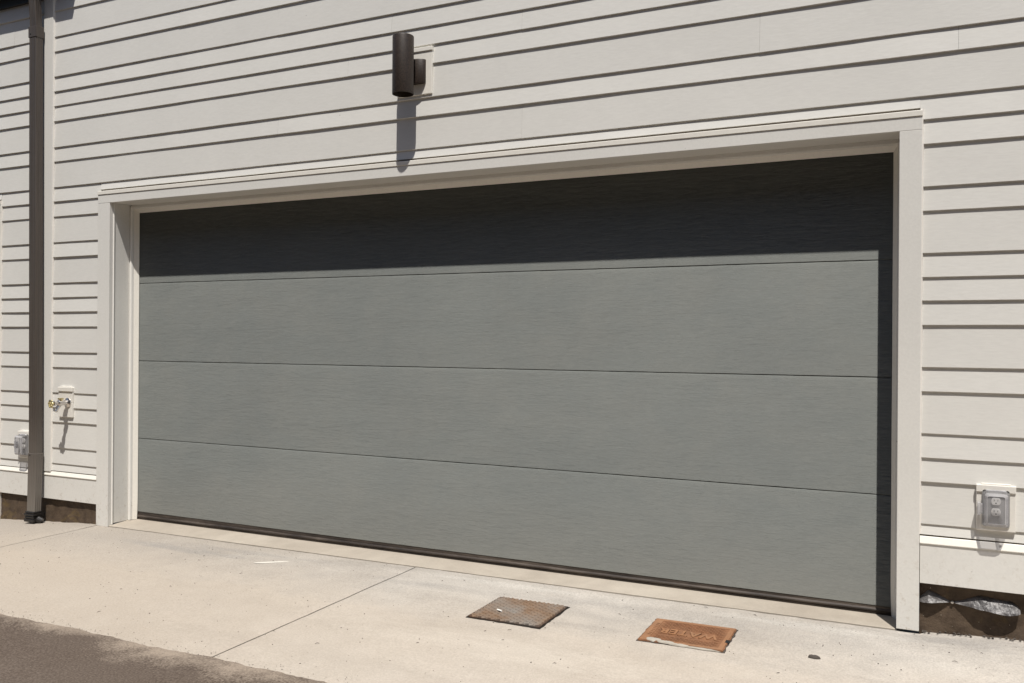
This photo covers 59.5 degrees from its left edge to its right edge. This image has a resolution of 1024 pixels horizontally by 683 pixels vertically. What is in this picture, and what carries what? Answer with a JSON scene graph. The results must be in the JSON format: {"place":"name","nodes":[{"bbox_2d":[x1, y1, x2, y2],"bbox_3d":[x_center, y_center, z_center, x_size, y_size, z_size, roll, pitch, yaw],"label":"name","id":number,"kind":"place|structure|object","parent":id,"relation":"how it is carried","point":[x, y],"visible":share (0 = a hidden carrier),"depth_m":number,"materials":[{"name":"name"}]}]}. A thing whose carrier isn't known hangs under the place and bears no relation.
{"place":"outdoors","nodes":[
{"label":"outdoors","id":0,"kind":"place"},
{"bbox_2d":[0,614,325,682],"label":"road","id":1,"kind":"structure","parent":0,"point":[31,651],"depth_m":3.50,"materials":[{"name":"grey asphalt"}]},
{"bbox_2d":[109,519,896,630],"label":"garage floor","id":2,"kind":"structure","parent":0,"point":[855,618],"depth_m":4.73,"materials":[{"name":"concrete"}]},
{"bbox_2d":[0,519,1023,682],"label":"driveway","id":3,"kind":"structure","parent":0,"point":[576,637],"depth_m":3.95,"materials":[{"name":"concrete"}]},
{"bbox_2d":[254,561,287,562],"bbox_3d":[-1.350,1.242,5.040,0.208,0.001,0.032,0,0,-14],"label":"paint splash","id":4,"kind":"object","parent":3,"relation":"on","point":[271,562],"visible":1,"depth_m":5.03,"materials":[{"name":"white paint"}]},
{"bbox_2d":[0,523,1023,682],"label":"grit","id":5,"kind":"object","parent":3,"relation":"on","point":[954,633],"visible":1,"depth_m":3.76,"materials":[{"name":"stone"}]},
{"bbox_2d":[466,596,569,628],"bbox_3d":[0.031,1.254,4.115,0.374,0.040,0.342,0,1,26],"label":"utility cover","id":6,"kind":"object","parent":3,"relation":"in","point":[529,614],"visible":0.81,"depth_m":4.08,"materials":[{"name":"brown metal"}]},
{"bbox_2d":[636,618,737,652],"bbox_3d":[0.746,1.252,3.790,0.370,0.041,0.311,0,1,25],"label":"utility cover","id":7,"kind":"object","parent":3,"relation":"in","point":[712,638],"visible":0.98,"depth_m":3.77,"materials":[{"name":"rusted cast iron"}]},
{"bbox_2d":[808,654,820,658],"bbox_3d":[1.191,1.239,3.524,0.049,0.010,0.026,0,0,26],"label":"stone","id":8,"kind":"object","parent":3,"relation":"on","point":[813,656],"visible":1,"depth_m":3.52,"materials":[{"name":"grey stone"}]},
{"bbox_2d":[897,629,918,633],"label":"driveway subgrade","id":9,"kind":"structure","parent":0,"point":[910,631],"depth_m":3.95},
{"bbox_2d":[0,0,1023,640],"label":"townhouse","id":10,"kind":"structure","parent":9,"relation":"on","point":[718,296],"depth_m":4.74,"materials":[{"name":"paint"}]},
{"bbox_2d":[14,430,28,457],"bbox_3d":[-3.485,0.733,6.372,0.145,0.194,0.078,0,0,26],"label":"outdoor outlet","id":11,"kind":"object","parent":10,"relation":"attached to","point":[21,444],"visible":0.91,"depth_m":6.37,"materials":[{"name":"white plastic"}]},
{"bbox_2d":[24,0,43,522],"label":"downspout","id":12,"kind":"object","parent":10,"relation":"attached to","point":[33,513],"visible":1,"depth_m":6.25,"materials":[{"name":"brown metal"}]},
{"bbox_2d":[48,386,74,416],"bbox_3d":[-3.117,0.417,6.150,0.146,0.213,0.148,0,0,26],"label":"hose bib","id":13,"kind":"object","parent":10,"relation":"attached to","point":[64,403],"visible":1,"depth_m":6.17,"materials":[{"name":"white plastic"}]},
{"bbox_2d":[392,33,433,97],"bbox_3d":[-0.572,-1.493,4.872,0.230,0.316,0.190,0,0,26],"label":"wall lamp","id":14,"kind":"object","parent":10,"relation":"attached to","point":[412,70],"visible":1,"depth_m":4.82,"materials":[{"name":"black metal"}]},
{"bbox_2d":[137,152,892,615],"bbox_3d":[-0.422,0.152,5.131,4.860,2.176,0.052,0,0,26],"label":"garage door","id":15,"kind":"structure","parent":10,"relation":"in","point":[681,378],"depth_m":4.79,"materials":[{"name":"grey metal"}]},
{"bbox_2d":[919,590,1019,615],"bbox_3d":[1.909,1.092,3.741,0.376,0.060,0.050,0,0,26],"label":"plastic flap","id":16,"kind":"object","parent":10,"relation":"attached to","point":[997,606],"visible":1,"depth_m":3.72,"materials":[{"name":"silver plastic"}]},
{"bbox_2d":[976,483,1015,532],"bbox_3d":[1.980,0.683,3.662,0.145,0.194,0.078,0,0,26],"label":"outdoor outlet","id":17,"kind":"object","parent":10,"relation":"attached to","point":[995,507],"visible":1,"depth_m":3.66,"materials":[{"name":"white plastic"}]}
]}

